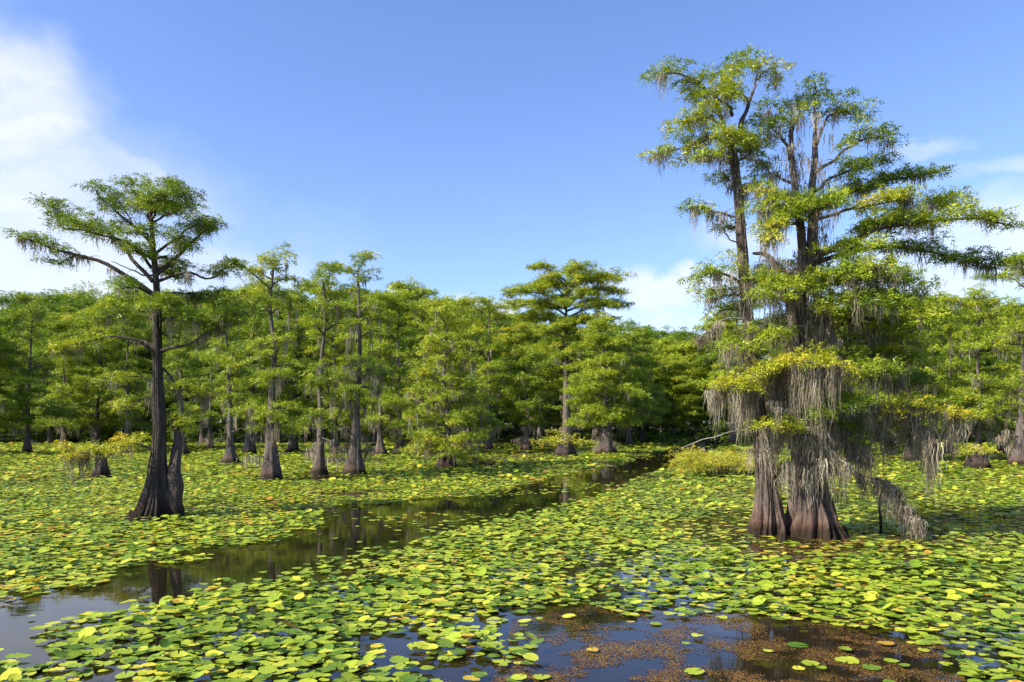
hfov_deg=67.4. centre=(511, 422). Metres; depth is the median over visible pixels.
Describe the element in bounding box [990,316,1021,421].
forest tree
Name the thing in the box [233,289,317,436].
forest tree
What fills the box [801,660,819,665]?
lily pad
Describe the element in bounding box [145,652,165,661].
lily pad
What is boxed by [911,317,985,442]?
forest tree
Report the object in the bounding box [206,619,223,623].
lily pad
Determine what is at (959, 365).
cypress tree
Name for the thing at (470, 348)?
forest tree
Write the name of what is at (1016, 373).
cypress tree
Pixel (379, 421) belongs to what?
cypress tree
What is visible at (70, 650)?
lily pad
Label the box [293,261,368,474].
cypress tree
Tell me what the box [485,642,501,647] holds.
lily pad
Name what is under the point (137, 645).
lily pad
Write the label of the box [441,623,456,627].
lily pad
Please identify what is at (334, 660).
lily pad
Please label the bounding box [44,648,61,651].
lily pad
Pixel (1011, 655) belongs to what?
lily pad
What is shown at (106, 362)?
forest tree
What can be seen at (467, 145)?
sky
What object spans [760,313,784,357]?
forest tree
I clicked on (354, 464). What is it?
cypress tree
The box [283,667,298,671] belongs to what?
lily pad
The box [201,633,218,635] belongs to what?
lily pad
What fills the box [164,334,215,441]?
forest tree
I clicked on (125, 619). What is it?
lily pad
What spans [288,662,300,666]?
lily pad
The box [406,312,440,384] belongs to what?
forest tree
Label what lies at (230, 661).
lily pad
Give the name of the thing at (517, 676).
lily pad
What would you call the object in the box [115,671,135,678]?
lily pad
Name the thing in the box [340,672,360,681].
lily pad
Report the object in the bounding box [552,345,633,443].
forest tree
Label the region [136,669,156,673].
lily pad
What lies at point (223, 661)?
lily pad
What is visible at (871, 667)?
lily pad
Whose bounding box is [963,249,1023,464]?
cypress tree
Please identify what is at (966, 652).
lily pad
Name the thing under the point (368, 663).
lily pad
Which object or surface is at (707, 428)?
forest tree
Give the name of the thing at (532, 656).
lily pad
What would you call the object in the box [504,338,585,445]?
cypress tree
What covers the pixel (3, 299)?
forest tree
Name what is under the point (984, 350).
forest tree
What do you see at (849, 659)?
lily pad
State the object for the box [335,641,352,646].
lily pad
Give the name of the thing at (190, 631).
lily pad
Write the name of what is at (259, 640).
lily pad
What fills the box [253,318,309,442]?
forest tree
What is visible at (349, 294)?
forest tree
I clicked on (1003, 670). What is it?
lily pad
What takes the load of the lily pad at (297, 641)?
on the water
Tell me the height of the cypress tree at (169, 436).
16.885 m
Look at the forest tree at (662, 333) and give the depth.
132.98 m
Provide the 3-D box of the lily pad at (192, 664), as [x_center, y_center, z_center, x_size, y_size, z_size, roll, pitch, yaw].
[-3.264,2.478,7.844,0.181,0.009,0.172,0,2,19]
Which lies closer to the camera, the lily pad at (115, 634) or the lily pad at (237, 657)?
the lily pad at (237, 657)
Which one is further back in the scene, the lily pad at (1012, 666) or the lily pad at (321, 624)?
the lily pad at (321, 624)
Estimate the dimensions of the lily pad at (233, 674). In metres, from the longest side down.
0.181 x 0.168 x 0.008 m
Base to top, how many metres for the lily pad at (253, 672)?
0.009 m
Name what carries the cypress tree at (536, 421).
on the water
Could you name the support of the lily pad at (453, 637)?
on the water
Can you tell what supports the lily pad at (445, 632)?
on the water
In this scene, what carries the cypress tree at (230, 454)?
on the water
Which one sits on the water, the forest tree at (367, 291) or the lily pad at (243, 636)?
the lily pad at (243, 636)
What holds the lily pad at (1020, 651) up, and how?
on the lily pad mat
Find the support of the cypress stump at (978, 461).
on the water
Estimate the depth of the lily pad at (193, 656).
7.97 m
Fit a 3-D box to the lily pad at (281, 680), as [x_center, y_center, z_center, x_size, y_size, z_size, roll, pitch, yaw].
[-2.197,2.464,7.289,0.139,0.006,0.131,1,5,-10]
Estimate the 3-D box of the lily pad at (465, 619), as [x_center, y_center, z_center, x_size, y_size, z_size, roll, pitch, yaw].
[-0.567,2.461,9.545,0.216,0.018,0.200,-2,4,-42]
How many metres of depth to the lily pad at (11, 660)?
7.95 m
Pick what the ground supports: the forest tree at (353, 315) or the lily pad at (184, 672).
the forest tree at (353, 315)
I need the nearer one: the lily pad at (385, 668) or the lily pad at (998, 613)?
the lily pad at (385, 668)
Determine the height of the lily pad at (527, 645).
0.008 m
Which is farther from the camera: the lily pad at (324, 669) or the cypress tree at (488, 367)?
the cypress tree at (488, 367)
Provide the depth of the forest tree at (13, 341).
92.09 m
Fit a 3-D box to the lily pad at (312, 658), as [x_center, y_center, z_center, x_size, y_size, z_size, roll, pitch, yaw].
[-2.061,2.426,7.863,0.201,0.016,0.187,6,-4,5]
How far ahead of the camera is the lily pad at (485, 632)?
8.94 m
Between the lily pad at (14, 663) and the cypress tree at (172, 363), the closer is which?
the lily pad at (14, 663)
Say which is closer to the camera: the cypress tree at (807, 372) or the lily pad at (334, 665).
the lily pad at (334, 665)
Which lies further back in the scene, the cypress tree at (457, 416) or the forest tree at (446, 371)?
the forest tree at (446, 371)
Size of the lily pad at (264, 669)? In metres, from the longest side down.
0.182 x 0.172 x 0.008 m
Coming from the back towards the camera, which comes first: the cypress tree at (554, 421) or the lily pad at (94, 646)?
the cypress tree at (554, 421)
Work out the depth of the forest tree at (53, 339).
89.96 m
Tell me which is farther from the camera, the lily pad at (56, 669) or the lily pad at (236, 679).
the lily pad at (56, 669)
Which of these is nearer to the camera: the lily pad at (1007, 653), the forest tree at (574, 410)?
the lily pad at (1007, 653)
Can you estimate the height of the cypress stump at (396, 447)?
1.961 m
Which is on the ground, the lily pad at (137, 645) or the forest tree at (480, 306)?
the forest tree at (480, 306)
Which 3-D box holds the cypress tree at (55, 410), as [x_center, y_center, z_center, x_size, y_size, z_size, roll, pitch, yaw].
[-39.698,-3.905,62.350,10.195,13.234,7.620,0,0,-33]
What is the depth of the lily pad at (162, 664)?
7.78 m
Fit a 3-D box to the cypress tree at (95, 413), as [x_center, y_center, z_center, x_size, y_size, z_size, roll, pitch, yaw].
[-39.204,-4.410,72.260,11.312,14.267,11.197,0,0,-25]
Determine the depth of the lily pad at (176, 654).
8.01 m
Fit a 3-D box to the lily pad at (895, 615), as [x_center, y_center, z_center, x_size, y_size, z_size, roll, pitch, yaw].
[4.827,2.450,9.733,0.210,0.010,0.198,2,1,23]
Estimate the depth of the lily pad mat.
14.12 m
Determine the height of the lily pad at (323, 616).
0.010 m
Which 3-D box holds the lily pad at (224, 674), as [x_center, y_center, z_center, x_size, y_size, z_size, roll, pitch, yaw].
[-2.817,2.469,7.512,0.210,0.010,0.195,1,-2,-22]
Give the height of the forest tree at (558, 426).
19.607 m
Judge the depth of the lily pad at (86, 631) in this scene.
8.57 m
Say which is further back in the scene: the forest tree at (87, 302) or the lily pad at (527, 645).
the forest tree at (87, 302)
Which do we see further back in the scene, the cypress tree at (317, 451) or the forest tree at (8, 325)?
the forest tree at (8, 325)
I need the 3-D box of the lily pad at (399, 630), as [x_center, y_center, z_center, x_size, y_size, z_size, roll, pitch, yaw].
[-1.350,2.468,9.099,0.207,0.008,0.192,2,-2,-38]
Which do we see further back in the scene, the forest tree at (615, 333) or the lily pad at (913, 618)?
the forest tree at (615, 333)
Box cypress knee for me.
[778,520,787,540]
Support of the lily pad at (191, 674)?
on the water
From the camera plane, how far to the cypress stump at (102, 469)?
34.44 m
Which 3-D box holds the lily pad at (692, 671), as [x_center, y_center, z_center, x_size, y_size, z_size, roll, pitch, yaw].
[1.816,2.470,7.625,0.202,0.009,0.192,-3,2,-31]
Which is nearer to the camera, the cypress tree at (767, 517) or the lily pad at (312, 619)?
the lily pad at (312, 619)
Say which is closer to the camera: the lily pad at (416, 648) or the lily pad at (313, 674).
the lily pad at (313, 674)
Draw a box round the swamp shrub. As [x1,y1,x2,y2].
[663,444,784,475]
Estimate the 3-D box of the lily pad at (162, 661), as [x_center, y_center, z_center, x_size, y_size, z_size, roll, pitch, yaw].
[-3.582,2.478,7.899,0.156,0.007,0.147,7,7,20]
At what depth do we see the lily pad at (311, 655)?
8.09 m
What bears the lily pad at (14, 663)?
on the water
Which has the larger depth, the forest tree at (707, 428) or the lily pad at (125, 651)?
the forest tree at (707, 428)
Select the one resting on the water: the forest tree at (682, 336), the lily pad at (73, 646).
the lily pad at (73, 646)
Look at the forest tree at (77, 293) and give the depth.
130.73 m
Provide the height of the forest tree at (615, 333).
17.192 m
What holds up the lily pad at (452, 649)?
on the water
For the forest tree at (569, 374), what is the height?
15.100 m
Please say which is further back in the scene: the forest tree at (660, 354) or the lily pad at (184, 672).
the forest tree at (660, 354)
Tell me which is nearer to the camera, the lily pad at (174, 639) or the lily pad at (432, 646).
the lily pad at (432, 646)
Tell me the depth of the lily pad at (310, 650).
8.26 m
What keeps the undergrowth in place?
on the ground
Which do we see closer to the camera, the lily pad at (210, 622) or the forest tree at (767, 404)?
the lily pad at (210, 622)
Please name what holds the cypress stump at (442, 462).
on the water
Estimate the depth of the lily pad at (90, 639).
8.33 m
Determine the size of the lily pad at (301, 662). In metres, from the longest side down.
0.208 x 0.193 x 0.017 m
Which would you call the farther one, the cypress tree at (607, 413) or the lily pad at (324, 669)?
the cypress tree at (607, 413)
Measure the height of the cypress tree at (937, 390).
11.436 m
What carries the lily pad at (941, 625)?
on the water
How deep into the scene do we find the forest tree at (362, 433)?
89.52 m
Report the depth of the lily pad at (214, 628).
8.90 m
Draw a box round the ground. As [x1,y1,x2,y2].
[0,424,998,441]
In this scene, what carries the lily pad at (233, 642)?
on the water
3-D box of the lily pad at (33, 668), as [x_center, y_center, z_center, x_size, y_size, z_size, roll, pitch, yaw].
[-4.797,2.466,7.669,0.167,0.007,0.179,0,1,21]
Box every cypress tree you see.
[0,171,270,520]
[0,290,88,452]
[0,302,117,441]
[0,306,40,436]
[30,301,152,446]
[40,314,90,448]
[79,307,198,441]
[95,309,152,450]
[143,305,222,454]
[167,293,239,448]
[187,292,289,463]
[211,242,312,480]
[214,277,283,453]
[237,281,351,451]
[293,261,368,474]
[295,259,382,451]
[308,250,403,475]
[329,292,421,445]
[347,289,413,455]
[354,290,444,454]
[385,296,462,445]
[397,295,512,465]
[439,302,499,445]
[449,293,533,449]
[483,312,561,442]
[484,345,560,450]
[498,257,638,447]
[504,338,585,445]
[559,310,659,453]
[572,382,599,442]
[577,323,672,444]
[624,348,671,442]
[635,45,803,535]
[636,343,693,432]
[703,300,766,443]
[710,71,1023,539]
[824,304,915,452]
[828,321,864,450]
[848,289,980,460]
[860,309,902,451]
[906,291,990,455]
[921,282,1021,455]
[960,293,1023,454]
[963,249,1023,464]
[997,347,1021,419]
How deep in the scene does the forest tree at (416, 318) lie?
113.86 m
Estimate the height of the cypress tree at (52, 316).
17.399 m
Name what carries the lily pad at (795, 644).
on the water
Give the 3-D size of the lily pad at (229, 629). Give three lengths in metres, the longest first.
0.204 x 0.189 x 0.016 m
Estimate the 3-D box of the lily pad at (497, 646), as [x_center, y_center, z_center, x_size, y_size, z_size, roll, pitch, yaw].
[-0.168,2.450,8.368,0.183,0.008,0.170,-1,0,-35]
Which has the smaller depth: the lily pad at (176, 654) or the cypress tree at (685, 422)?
the lily pad at (176, 654)
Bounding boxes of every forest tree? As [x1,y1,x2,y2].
[0,290,32,431]
[0,303,44,435]
[0,306,30,418]
[0,334,23,422]
[2,306,44,437]
[7,330,60,441]
[8,288,79,432]
[10,296,90,439]
[21,328,72,443]
[42,310,137,442]
[44,280,107,429]
[68,298,150,438]
[73,290,97,309]
[84,286,146,306]
[115,323,174,442]
[117,288,190,389]
[147,324,212,440]
[164,326,242,443]
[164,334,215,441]
[198,288,275,435]
[206,309,240,434]
[223,308,295,442]
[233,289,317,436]
[244,277,294,304]
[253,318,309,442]
[282,299,351,437]
[287,304,355,442]
[299,285,350,398]
[325,318,391,441]
[326,302,382,430]
[332,283,370,304]
[336,290,369,345]
[353,289,405,433]
[370,328,427,442]
[376,303,432,437]
[379,275,439,430]
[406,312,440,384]
[411,299,443,432]
[412,318,474,434]
[425,294,478,433]
[450,316,492,415]
[455,334,520,420]
[459,308,524,348]
[471,301,501,314]
[474,313,521,438]
[485,330,550,440]
[487,321,561,437]
[527,334,575,439]
[547,309,570,433]
[551,332,595,419]
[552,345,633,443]
[575,337,615,437]
[607,318,640,430]
[610,331,638,433]
[615,349,649,440]
[622,324,659,344]
[625,341,654,433]
[632,328,666,433]
[639,334,699,437]
[641,351,707,441]
[655,324,693,339]
[661,338,731,437]
[664,326,704,432]
[676,314,763,438]
[688,352,738,441]
[692,350,721,432]
[729,359,772,427]
[737,345,773,436]
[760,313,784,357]
[762,329,778,359]
[766,332,812,408]
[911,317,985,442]
[929,306,982,435]
[931,315,996,442]
[951,294,996,429]
[964,321,1008,441]
[980,312,1022,435]
[985,301,1023,432]
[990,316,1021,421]
[1002,338,1022,419]
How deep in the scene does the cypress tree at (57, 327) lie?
70.03 m
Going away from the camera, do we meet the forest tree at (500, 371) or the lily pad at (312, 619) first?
the lily pad at (312, 619)
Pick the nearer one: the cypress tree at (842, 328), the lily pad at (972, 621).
the lily pad at (972, 621)
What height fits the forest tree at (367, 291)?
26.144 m
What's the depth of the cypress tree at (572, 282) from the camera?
74.40 m
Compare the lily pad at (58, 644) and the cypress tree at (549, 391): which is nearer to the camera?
the lily pad at (58, 644)
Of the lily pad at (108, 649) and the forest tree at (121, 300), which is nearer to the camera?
the lily pad at (108, 649)
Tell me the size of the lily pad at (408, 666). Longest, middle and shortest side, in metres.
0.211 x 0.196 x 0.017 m
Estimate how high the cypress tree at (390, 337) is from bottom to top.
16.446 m
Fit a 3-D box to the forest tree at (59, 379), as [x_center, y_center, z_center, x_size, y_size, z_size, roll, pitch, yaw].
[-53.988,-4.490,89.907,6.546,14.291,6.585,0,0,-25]
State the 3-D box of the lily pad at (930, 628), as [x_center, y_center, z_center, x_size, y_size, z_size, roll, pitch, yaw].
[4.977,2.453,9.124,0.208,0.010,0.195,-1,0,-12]
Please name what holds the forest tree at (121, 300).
on the ground
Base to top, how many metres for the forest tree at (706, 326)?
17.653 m
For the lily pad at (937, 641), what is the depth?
8.66 m
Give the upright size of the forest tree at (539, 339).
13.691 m
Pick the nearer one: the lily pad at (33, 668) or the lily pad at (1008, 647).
the lily pad at (33, 668)
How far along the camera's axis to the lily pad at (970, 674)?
7.49 m
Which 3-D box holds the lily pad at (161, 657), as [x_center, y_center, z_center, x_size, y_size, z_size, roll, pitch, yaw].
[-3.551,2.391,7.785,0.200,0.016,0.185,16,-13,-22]
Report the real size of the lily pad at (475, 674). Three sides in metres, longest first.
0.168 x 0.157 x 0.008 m
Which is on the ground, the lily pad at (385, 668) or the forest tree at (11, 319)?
the forest tree at (11, 319)
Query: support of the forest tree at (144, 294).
on the ground
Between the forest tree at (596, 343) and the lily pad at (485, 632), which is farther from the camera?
the forest tree at (596, 343)
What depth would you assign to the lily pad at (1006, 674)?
7.32 m
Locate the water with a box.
[0,423,1023,681]
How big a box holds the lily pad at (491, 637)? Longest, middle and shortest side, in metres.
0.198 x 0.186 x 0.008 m
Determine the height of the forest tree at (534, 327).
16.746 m
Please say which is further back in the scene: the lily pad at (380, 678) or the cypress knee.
the cypress knee
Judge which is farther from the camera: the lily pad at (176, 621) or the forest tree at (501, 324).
the forest tree at (501, 324)
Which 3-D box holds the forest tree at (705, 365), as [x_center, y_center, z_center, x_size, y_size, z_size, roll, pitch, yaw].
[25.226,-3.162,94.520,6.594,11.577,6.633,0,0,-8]
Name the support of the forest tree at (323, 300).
on the ground
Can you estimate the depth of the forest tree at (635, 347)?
102.35 m
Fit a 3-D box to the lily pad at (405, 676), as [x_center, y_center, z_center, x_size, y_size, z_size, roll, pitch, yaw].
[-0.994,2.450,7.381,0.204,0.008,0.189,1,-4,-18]
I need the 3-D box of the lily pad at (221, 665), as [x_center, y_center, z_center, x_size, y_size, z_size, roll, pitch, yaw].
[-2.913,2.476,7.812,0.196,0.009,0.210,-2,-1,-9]
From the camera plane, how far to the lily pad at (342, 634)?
8.81 m
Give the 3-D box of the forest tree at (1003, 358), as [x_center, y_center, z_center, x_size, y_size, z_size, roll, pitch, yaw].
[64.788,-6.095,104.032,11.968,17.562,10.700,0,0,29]
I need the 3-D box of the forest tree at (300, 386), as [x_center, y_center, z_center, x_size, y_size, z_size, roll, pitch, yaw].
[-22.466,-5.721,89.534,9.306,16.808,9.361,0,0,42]
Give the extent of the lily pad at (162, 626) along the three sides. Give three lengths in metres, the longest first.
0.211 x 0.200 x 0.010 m
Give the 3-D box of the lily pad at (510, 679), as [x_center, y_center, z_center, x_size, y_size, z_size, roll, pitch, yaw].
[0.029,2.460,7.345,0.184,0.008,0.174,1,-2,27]
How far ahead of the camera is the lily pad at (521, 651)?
8.19 m
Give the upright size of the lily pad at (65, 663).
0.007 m
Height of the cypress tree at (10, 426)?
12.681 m
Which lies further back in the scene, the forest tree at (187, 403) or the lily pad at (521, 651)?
the forest tree at (187, 403)
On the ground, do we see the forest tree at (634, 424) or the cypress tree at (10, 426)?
the forest tree at (634, 424)
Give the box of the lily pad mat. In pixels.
[0,441,1023,681]
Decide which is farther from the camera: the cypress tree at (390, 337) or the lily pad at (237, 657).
the cypress tree at (390, 337)
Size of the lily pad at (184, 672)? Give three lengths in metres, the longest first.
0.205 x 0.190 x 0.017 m
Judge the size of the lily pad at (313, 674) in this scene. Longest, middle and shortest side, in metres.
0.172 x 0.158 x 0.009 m
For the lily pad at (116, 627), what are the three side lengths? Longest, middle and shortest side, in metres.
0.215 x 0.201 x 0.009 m
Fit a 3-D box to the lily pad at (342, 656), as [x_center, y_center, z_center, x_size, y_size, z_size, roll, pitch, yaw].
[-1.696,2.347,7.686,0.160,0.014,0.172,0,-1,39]
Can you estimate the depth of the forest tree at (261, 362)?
93.46 m
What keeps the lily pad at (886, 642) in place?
on the water
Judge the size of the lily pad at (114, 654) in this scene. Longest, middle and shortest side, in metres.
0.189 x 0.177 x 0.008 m
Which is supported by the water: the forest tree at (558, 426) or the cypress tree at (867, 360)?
the cypress tree at (867, 360)
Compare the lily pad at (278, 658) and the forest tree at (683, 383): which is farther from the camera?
the forest tree at (683, 383)
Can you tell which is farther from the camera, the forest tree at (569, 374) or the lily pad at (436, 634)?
the forest tree at (569, 374)
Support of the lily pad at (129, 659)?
on the water
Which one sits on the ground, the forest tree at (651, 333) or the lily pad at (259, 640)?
the forest tree at (651, 333)
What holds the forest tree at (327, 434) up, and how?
on the ground
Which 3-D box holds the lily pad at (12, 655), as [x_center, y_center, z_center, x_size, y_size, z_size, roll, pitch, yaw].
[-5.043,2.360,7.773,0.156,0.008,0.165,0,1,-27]
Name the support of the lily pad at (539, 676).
on the water
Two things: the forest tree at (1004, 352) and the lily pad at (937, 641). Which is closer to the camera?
the lily pad at (937, 641)
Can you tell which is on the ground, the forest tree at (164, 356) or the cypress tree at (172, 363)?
the forest tree at (164, 356)
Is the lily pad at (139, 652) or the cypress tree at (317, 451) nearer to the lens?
the lily pad at (139, 652)
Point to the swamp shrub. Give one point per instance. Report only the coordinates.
(703, 463)
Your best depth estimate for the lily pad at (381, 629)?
9.21 m
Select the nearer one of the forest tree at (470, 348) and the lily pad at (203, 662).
the lily pad at (203, 662)
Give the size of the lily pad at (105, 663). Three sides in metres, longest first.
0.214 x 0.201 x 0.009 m
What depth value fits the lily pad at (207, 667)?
7.47 m
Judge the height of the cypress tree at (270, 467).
10.618 m
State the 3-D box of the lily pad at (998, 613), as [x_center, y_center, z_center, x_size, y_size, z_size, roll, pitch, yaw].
[6.035,2.375,9.493,0.195,0.009,0.206,0,22,-4]
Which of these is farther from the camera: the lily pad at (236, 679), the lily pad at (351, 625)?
the lily pad at (351, 625)
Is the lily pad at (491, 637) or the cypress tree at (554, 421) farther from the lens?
the cypress tree at (554, 421)
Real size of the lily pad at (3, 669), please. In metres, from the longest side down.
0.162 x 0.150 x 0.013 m
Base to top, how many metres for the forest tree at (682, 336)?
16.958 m
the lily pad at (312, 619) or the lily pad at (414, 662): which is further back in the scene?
the lily pad at (312, 619)
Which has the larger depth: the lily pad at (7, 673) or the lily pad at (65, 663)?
the lily pad at (65, 663)
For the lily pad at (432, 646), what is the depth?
8.19 m
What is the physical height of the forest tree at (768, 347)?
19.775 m
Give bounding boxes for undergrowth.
[0,409,1014,442]
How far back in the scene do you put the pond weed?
8.61 m
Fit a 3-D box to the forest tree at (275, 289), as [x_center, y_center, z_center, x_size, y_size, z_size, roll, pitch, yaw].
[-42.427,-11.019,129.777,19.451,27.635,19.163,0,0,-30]
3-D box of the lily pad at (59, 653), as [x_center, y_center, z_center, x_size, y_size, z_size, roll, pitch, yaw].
[-4.547,2.347,7.754,0.173,0.008,0.162,35,-4,-9]
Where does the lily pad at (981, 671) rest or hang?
on the water
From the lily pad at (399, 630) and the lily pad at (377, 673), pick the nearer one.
the lily pad at (377, 673)
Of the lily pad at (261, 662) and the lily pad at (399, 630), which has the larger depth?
the lily pad at (399, 630)
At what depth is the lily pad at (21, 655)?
7.72 m
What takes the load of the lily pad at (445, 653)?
on the water
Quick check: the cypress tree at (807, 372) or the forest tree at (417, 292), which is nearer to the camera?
the cypress tree at (807, 372)
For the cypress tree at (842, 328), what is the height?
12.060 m
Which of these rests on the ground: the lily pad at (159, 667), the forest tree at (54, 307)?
the forest tree at (54, 307)
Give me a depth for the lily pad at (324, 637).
8.44 m
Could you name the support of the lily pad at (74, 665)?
on the water
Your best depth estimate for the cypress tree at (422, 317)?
72.30 m
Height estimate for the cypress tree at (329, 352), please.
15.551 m
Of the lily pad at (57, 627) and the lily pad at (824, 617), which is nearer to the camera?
the lily pad at (57, 627)
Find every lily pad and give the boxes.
[0,659,16,663]
[0,665,10,675]
[0,667,21,681]
[4,653,22,657]
[4,661,20,665]
[14,654,30,657]
[21,666,40,671]
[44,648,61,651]
[47,642,67,646]
[49,626,65,629]
[49,667,64,670]
[53,649,69,658]
[58,661,76,665]
[62,649,83,655]
[64,644,82,648]
[65,663,80,667]
[75,671,92,676]
[78,627,95,638]
[83,635,100,642]
[85,645,103,647]
[91,647,111,652]
[94,661,114,665]
[101,633,120,636]
[109,625,127,629]
[110,648,127,655]
[115,650,132,653]
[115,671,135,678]
[120,656,137,663]
[121,616,132,620]
[123,657,138,662]
[130,642,148,647]
[133,649,148,653]
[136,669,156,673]
[139,662,156,666]
[140,637,155,640]
[144,620,159,623]
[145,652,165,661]
[151,656,171,659]
[155,664,176,669]
[156,615,173,617]
[156,660,168,663]
[156,662,172,667]
[158,645,173,649]
[158,675,171,679]
[160,624,177,628]
[166,637,182,640]
[166,668,182,670]
[168,650,187,656]
[170,618,185,624]
[175,667,194,673]
[176,655,196,660]
[183,662,199,666]
[184,629,197,632]
[185,671,204,676]
[193,659,212,664]
[195,664,214,670]
[199,638,217,641]
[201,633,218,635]
[203,624,220,630]
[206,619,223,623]
[213,672,231,677]
[215,659,229,663]
[216,635,231,641]
[216,662,234,668]
[218,644,232,647]
[220,627,236,632]
[221,636,236,639]
[221,646,240,650]
[227,672,239,676]
[228,640,245,644]
[228,659,243,662]
[229,654,249,660]
[229,676,249,681]
[238,634,254,638]
[239,670,258,675]
[252,660,270,665]
[253,652,266,655]
[255,638,264,642]
[258,665,277,673]
[259,619,275,628]
[262,642,279,648]
[267,656,284,660]
[272,662,286,666]
[272,669,283,673]
[273,679,287,681]
[277,660,293,663]
[282,621,297,626]
[283,646,300,650]
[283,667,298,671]
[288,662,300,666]
[289,630,305,633]
[293,639,304,642]
[295,635,311,639]
[296,659,316,665]
[296,673,306,677]
[297,638,313,645]
[299,632,316,635]
[300,653,316,658]
[302,656,320,660]
[304,618,320,622]
[304,648,319,651]
[305,671,321,677]
[313,623,329,626]
[315,667,329,671]
[316,615,331,618]
[316,635,333,640]
[318,626,333,630]
[318,643,333,653]
[319,648,332,652]
[326,658,343,662]
[326,662,345,669]
[332,678,350,681]
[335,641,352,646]
[335,654,350,658]
[336,632,351,637]
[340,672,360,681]
[342,624,356,627]
[342,631,358,634]
[344,660,358,669]
[356,661,373,666]
[366,649,385,653]
[369,670,389,675]
[371,644,384,649]
[371,676,389,681]
[373,627,387,630]
[376,666,390,670]
[389,629,406,632]
[389,656,408,662]
[392,671,408,676]
[395,662,413,669]
[398,674,418,678]
[405,661,419,664]
[409,645,423,650]
[415,642,430,645]
[415,676,427,681]
[419,644,437,648]
[427,632,442,635]
[437,639,453,647]
[438,651,452,654]
[440,627,454,635]
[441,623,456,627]
[446,632,460,641]
[449,648,464,651]
[449,655,462,657]
[451,650,465,653]
[458,617,473,621]
[461,633,474,635]
[463,629,478,632]
[463,675,479,680]
[471,671,486,676]
[474,630,489,635]
[480,635,495,639]
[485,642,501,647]
[488,629,497,633]
[489,645,504,648]
[506,677,523,681]
[511,674,526,679]
[512,649,530,654]
[523,653,538,660]
[524,644,537,647]
[529,638,543,644]
[533,674,550,679]
[684,667,704,674]
[786,642,808,647]
[792,666,804,669]
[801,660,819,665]
[818,616,835,620]
[834,656,858,663]
[862,664,881,669]
[872,623,887,626]
[877,641,894,644]
[883,658,898,662]
[885,613,901,617]
[905,617,922,620]
[910,624,927,627]
[921,639,936,643]
[924,626,939,630]
[924,635,940,639]
[931,640,948,643]
[932,623,949,626]
[943,650,961,654]
[955,658,976,662]
[956,650,975,654]
[959,665,980,670]
[960,667,976,671]
[961,672,982,677]
[964,619,979,622]
[974,670,988,673]
[984,667,1006,671]
[990,629,1006,630]
[990,672,1012,678]
[991,609,1008,618]
[999,646,1017,649]
[999,651,1015,657]
[1001,654,1021,656]
[1007,664,1023,671]
[1008,637,1023,642]
[1012,648,1023,653]
[1014,634,1023,638]
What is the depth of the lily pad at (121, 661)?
7.97 m
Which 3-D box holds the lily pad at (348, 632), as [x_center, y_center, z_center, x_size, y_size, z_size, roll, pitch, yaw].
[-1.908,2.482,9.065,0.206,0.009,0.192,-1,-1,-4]
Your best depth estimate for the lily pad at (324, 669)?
7.59 m
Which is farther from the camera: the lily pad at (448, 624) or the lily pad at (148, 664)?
the lily pad at (448, 624)
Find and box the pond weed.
[12,447,1023,681]
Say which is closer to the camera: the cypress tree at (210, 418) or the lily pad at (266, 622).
the lily pad at (266, 622)
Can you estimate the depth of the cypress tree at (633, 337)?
82.75 m
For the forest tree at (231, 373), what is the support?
on the ground
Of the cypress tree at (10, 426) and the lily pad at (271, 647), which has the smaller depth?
the lily pad at (271, 647)
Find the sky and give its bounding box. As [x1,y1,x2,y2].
[0,0,1023,422]
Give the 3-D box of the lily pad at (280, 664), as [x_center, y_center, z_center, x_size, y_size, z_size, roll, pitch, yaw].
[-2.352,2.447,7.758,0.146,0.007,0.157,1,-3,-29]
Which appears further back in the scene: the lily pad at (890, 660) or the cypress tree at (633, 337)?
the cypress tree at (633, 337)
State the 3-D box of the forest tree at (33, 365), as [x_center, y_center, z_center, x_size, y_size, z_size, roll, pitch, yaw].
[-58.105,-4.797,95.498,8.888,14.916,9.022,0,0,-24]
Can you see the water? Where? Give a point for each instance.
(350, 527)
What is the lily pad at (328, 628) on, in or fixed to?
on the water
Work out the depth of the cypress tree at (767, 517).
16.99 m
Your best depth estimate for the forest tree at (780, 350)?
101.12 m
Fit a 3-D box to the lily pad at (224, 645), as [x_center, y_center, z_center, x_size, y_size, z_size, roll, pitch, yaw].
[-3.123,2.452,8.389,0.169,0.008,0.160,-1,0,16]
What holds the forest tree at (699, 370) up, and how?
on the ground
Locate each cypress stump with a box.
[66,439,136,477]
[384,433,413,454]
[401,434,468,468]
[530,427,600,456]
[953,443,1002,468]
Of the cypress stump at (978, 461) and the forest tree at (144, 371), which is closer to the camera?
the cypress stump at (978, 461)
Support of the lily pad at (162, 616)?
on the water
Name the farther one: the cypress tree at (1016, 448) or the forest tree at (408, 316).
the forest tree at (408, 316)
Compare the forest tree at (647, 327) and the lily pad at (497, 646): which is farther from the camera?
the forest tree at (647, 327)
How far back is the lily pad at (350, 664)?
7.55 m
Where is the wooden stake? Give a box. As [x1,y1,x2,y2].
[878,496,882,531]
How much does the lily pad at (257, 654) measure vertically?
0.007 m
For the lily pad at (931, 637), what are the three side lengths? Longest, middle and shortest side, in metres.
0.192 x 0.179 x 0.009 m
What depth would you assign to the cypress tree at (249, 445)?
60.46 m
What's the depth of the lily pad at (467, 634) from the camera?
8.72 m
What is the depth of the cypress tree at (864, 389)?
55.55 m
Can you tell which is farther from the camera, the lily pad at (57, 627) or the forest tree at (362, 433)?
the forest tree at (362, 433)
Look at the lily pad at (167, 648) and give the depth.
8.34 m
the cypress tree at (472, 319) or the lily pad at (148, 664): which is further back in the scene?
the cypress tree at (472, 319)

